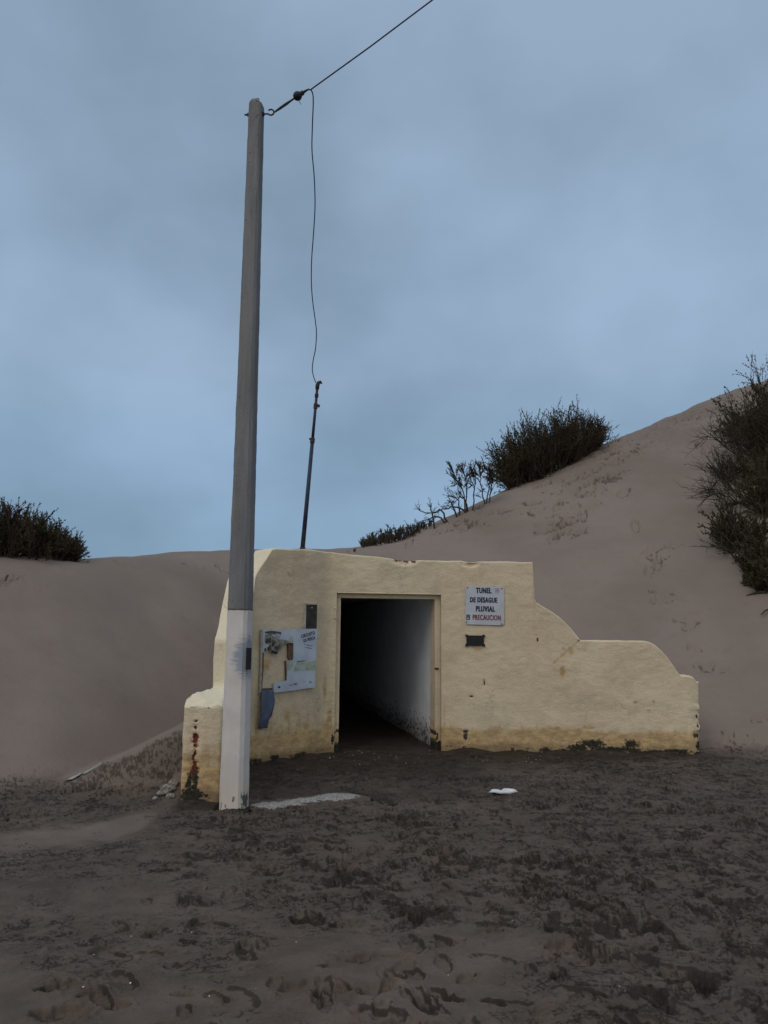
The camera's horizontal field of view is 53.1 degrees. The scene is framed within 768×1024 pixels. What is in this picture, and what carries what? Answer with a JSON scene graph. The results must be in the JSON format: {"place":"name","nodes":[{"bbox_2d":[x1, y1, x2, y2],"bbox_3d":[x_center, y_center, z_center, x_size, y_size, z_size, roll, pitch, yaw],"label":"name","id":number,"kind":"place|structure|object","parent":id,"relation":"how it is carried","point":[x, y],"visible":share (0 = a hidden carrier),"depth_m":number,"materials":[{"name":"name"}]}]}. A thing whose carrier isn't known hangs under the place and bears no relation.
{"place":"outdoors","nodes":[
{"label":"outdoors","id":0,"kind":"place"},
{"bbox_2d":[0,380,767,1023],"bbox_3d":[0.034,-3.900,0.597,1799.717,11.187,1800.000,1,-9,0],"label":"ground","id":1,"kind":"structure","parent":0,"point":[560,886],"depth_m":6.04,"materials":[{"name":"beige sand"}]},
{"bbox_2d":[1,802,8,820],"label":"driftwood stick","id":2,"kind":"object","parent":1,"relation":"on","point":[5,815],"visible":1,"depth_m":6.29,"materials":[{"name":"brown wood"}]},
{"bbox_2d":[0,496,90,561],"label":"tamarisk shrub","id":3,"kind":"object","parent":1,"relation":"on","point":[24,534],"visible":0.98,"depth_m":11.88,"materials":[{"name":"green plant"}]},
{"bbox_2d":[66,772,82,780],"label":"white litter","id":4,"kind":"object","parent":1,"relation":"on","point":[75,776],"visible":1,"depth_m":7.26,"materials":[{"name":"white plastic"}]},
{"bbox_2d":[82,762,102,774],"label":"white litter","id":5,"kind":"object","parent":1,"relation":"on","point":[87,771],"visible":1,"depth_m":7.33,"materials":[{"name":"white plastic"}]},
{"bbox_2d":[156,790,164,795],"bbox_3d":[-2.021,2.558,6.981,0.093,0.059,0.094,1,-9,0],"label":"rubble","id":6,"kind":"object","parent":1,"relation":"on","point":[159,793],"visible":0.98,"depth_m":6.95,"materials":[{"name":"grey stone"}]},
{"bbox_2d":[160,784,176,794],"bbox_3d":[-1.970,2.535,7.017,0.153,0.100,0.148,1,-9,0],"label":"rubble","id":7,"kind":"object","parent":1,"relation":"on","point":[166,789],"visible":0.96,"depth_m":6.97,"materials":[{"name":"grey stone"}]},
{"bbox_2d":[165,793,174,798],"bbox_3d":[-1.931,2.569,6.943,0.089,0.054,0.078,1,-9,0],"label":"rubble","id":8,"kind":"object","parent":1,"relation":"on","point":[170,795],"visible":1,"depth_m":6.92,"materials":[{"name":"grey stone"}]},
{"bbox_2d":[168,779,178,785],"bbox_3d":[-1.935,2.501,7.083,0.097,0.070,0.124,1,-9,0],"label":"rubble","id":9,"kind":"object","parent":1,"relation":"on","point":[174,782],"visible":0.94,"depth_m":7.04,"materials":[{"name":"grey stone"}]},
{"bbox_2d":[219,98,273,809],"bbox_3d":[-1.271,-0.603,7.171,0.299,7.140,0.215,-1,-9,9],"label":"utility pole","id":10,"kind":"object","parent":1,"relation":"on","point":[234,777],"visible":1,"depth_m":7.01,"materials":[{"name":"white concrete"}]},
{"bbox_2d":[274,0,432,112],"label":"overhead wire","id":11,"kind":"object","parent":10,"relation":"attached to","point":[297,95],"visible":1,"depth_m":7.55,"materials":[{"name":"metal"}]},
{"bbox_2d":[311,90,316,382],"bbox_3d":[-0.833,-2.965,8.965,0.070,2.033,3.043,1,-9,-3],"label":"loose cable","id":12,"kind":"object","parent":11,"relation":"hanging from","point":[313,228],"visible":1,"depth_m":8.88,"materials":[{"name":"black rubber"}]},
{"bbox_2d":[248,792,370,811],"bbox_3d":[-0.691,2.627,6.992,1.182,0.040,0.545,5,-10,-27],"label":"chalky crust","id":13,"kind":"object","parent":1,"relation":"on","point":[334,798],"visible":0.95,"depth_m":6.95},
{"bbox_2d":[358,536,376,546],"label":"shrub","id":14,"kind":"object","parent":1,"relation":"on","point":[363,542],"visible":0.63,"depth_m":17.25,"materials":[{"name":"green plant"}]},
{"bbox_2d":[366,529,394,545],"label":"shrub","id":15,"kind":"object","parent":1,"relation":"on","point":[378,540],"visible":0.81,"depth_m":17.51,"materials":[{"name":"green plant"}]},
{"bbox_2d":[377,524,410,542],"bbox_3d":[0.242,0.586,18.313,0.818,0.737,2.139,1,-9,0],"label":"shrub","id":16,"kind":"object","parent":1,"relation":"on","point":[399,537],"visible":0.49,"depth_m":17.62,"materials":[{"name":"green plant"}]},
{"bbox_2d":[390,518,425,541],"bbox_3d":[0.542,0.555,18.468,0.744,0.775,2.364,-1,-9,8],"label":"shrub","id":17,"kind":"object","parent":1,"relation":"on","point":[406,528],"visible":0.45,"depth_m":17.85,"materials":[{"name":"green plant"}]},
{"bbox_2d":[403,519,432,537],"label":"shrub","id":18,"kind":"object","parent":1,"relation":"on","point":[422,525],"visible":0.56,"depth_m":18.22,"materials":[{"name":"green plant"}]},
{"bbox_2d":[180,548,699,801],"bbox_3d":[0.330,2.828,15.644,6.133,2.847,16.896,1,-9,-6],"label":"tunnel portal","id":19,"kind":"object","parent":1,"relation":"on","point":[532,675],"visible":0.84,"depth_m":9.88,"materials":[{"name":"beige paint"}]},
{"bbox_2d":[258,629,316,727],"bbox_3d":[-1.138,1.976,9.207,0.075,1.147,0.882,-8,-12,42],"label":"notice board","id":20,"kind":"object","parent":19,"relation":"attached to","point":[300,667],"visible":1,"depth_m":9.25,"materials":[{"name":"white paper"}]},
{"bbox_2d":[303,603,317,628],"bbox_3d":[-0.922,1.299,9.583,0.054,0.319,0.211,-8,-12,42],"label":"meter box","id":21,"kind":"object","parent":19,"relation":"attached to","point":[310,616],"visible":1,"depth_m":9.56,"materials":[{"name":"metal"}]},
{"bbox_2d":[300,380,321,548],"bbox_3d":[-0.965,-0.569,10.107,0.268,2.445,0.076,5,-10,-29],"label":"antenna mast","id":22,"kind":"object","parent":19,"relation":"on","point":[308,483],"visible":0.92,"depth_m":10.07,"materials":[{"name":"black metal"}]},
{"bbox_2d":[465,634,484,646],"bbox_3d":[1.195,1.683,10.062,0.260,0.154,0.017,0,-9,6],"label":"black plaque","id":23,"kind":"object","parent":19,"relation":"attached to","point":[474,640],"visible":1,"depth_m":10.06,"materials":[{"name":"metal"}]},
{"bbox_2d":[465,586,503,624],"bbox_3d":[1.326,1.230,10.114,0.513,0.514,0.013,0,-9,6],"label":"tunnel sign","id":24,"kind":"object","parent":19,"relation":"attached to","point":[484,605],"visible":1,"depth_m":10.11,"materials":[{"name":"white metal"}]},
{"bbox_2d":[415,485,467,528],"bbox_3d":[1.340,-0.042,18.365,0.820,1.210,1.524,-7,-11,40],"label":"shrub","id":25,"kind":"object","parent":1,"relation":"on","point":[432,512],"visible":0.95,"depth_m":18.14,"materials":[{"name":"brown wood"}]},
{"bbox_2d":[441,456,500,512],"bbox_3d":[2.182,-0.618,18.774,1.571,1.584,0.816,6,-10,-30],"label":"open shrub","id":26,"kind":"object","parent":1,"relation":"on","point":[489,473],"visible":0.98,"depth_m":18.73,"materials":[{"name":"grey plant"}]},
{"bbox_2d":[488,788,517,793],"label":"white litter","id":27,"kind":"object","parent":1,"relation":"on","point":[506,791],"visible":1,"depth_m":7.35,"materials":[{"name":"plastic"}]},
{"bbox_2d":[478,394,619,494],"bbox_3d":[4.878,-1.783,22.074,5.898,3.126,3.334,5,-10,-27],"label":"tamarisk shrub","id":28,"kind":"object","parent":1,"relation":"on","point":[534,455],"visible":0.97,"depth_m":21.02,"materials":[{"name":"green plant"}]},
{"bbox_2d":[673,408,762,508],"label":"bare twigs","id":29,"kind":"object","parent":1,"relation":"on","point":[720,466],"visible":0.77,"depth_m":17.33,"materials":[{"name":"brown plant"}]},
{"bbox_2d":[689,496,754,565],"bbox_3d":[6.341,0.464,14.003,1.577,1.726,1.368,1,-9,0],"label":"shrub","id":30,"kind":"object","parent":1,"relation":"on","point":[736,551],"visible":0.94,"depth_m":14.34,"materials":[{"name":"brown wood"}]},
{"bbox_2d":[706,450,750,480],"bbox_3d":[8.178,-1.037,18.086,1.070,0.930,1.089,1,-9,0],"label":"tamarisk shrub","id":31,"kind":"object","parent":1,"relation":"on","point":[728,466],"visible":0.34,"depth_m":17.96,"materials":[{"name":"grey plant"}]},
{"bbox_2d":[697,495,767,553],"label":"tamarisk shrub","id":32,"kind":"object","parent":1,"relation":"on","point":[742,525],"visible":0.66,"depth_m":14.63,"materials":[{"name":"green plant"}]},
{"bbox_2d":[705,375,767,456],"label":"tamarisk shrub","id":33,"kind":"object","parent":1,"relation":"on","point":[753,428],"visible":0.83,"depth_m":18.79,"materials":[{"name":"green plant"}]},
{"bbox_2d":[715,400,765,439],"bbox_3d":[9.730,-2.439,20.496,1.667,1.343,1.752,-2,-9,18],"label":"tamarisk shrub","id":34,"kind":"object","parent":1,"relation":"on","point":[736,417],"visible":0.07,"depth_m":20.67,"materials":[{"name":"green plant"}]},
{"bbox_2d":[717,445,767,516],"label":"tamarisk shrub","id":35,"kind":"object","parent":1,"relation":"on","point":[758,494],"visible":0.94,"depth_m":15.92,"materials":[{"name":"green plant"}]},
{"bbox_2d":[729,443,767,484],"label":"tamarisk shrub","id":36,"kind":"object","parent":1,"relation":"on","point":[743,467],"visible":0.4,"depth_m":17.46,"materials":[{"name":"green plant"}]},
{"bbox_2d":[731,524,767,567],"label":"tamarisk shrub","id":37,"kind":"object","parent":1,"relation":"on","point":[757,546],"visible":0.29,"depth_m":13.90,"materials":[{"name":"green plant"}]},
{"bbox_2d":[732,354,767,413],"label":"tamarisk shrub","id":38,"kind":"object","parent":1,"relation":"on","point":[752,383],"visible":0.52,"depth_m":21.75,"materials":[{"name":"green plant"}]},
{"bbox_2d":[739,544,767,591],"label":"tamarisk shrub","id":39,"kind":"object","parent":1,"relation":"on","point":[756,571],"visible":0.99,"depth_m":13.20,"materials":[{"name":"green plant"}]},
{"bbox_2d":[746,591,766,595],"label":"driftwood stick","id":40,"kind":"object","parent":1,"relation":"on","point":[756,592],"visible":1,"depth_m":13.04,"materials":[{"name":"brown wood"}]},
{"bbox_2d":[0,0,767,558],"label":"sky","id":41,"kind":"structure","parent":0,"point":[527,205],"materials":[{"name":"blue"}]},
{"bbox_2d":[338,694,440,753],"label":"tunnel floor","id":42,"kind":"structure","parent":0,"point":[361,728],"depth_m":11.37,"materials":[{"name":"black concrete"}]}
]}

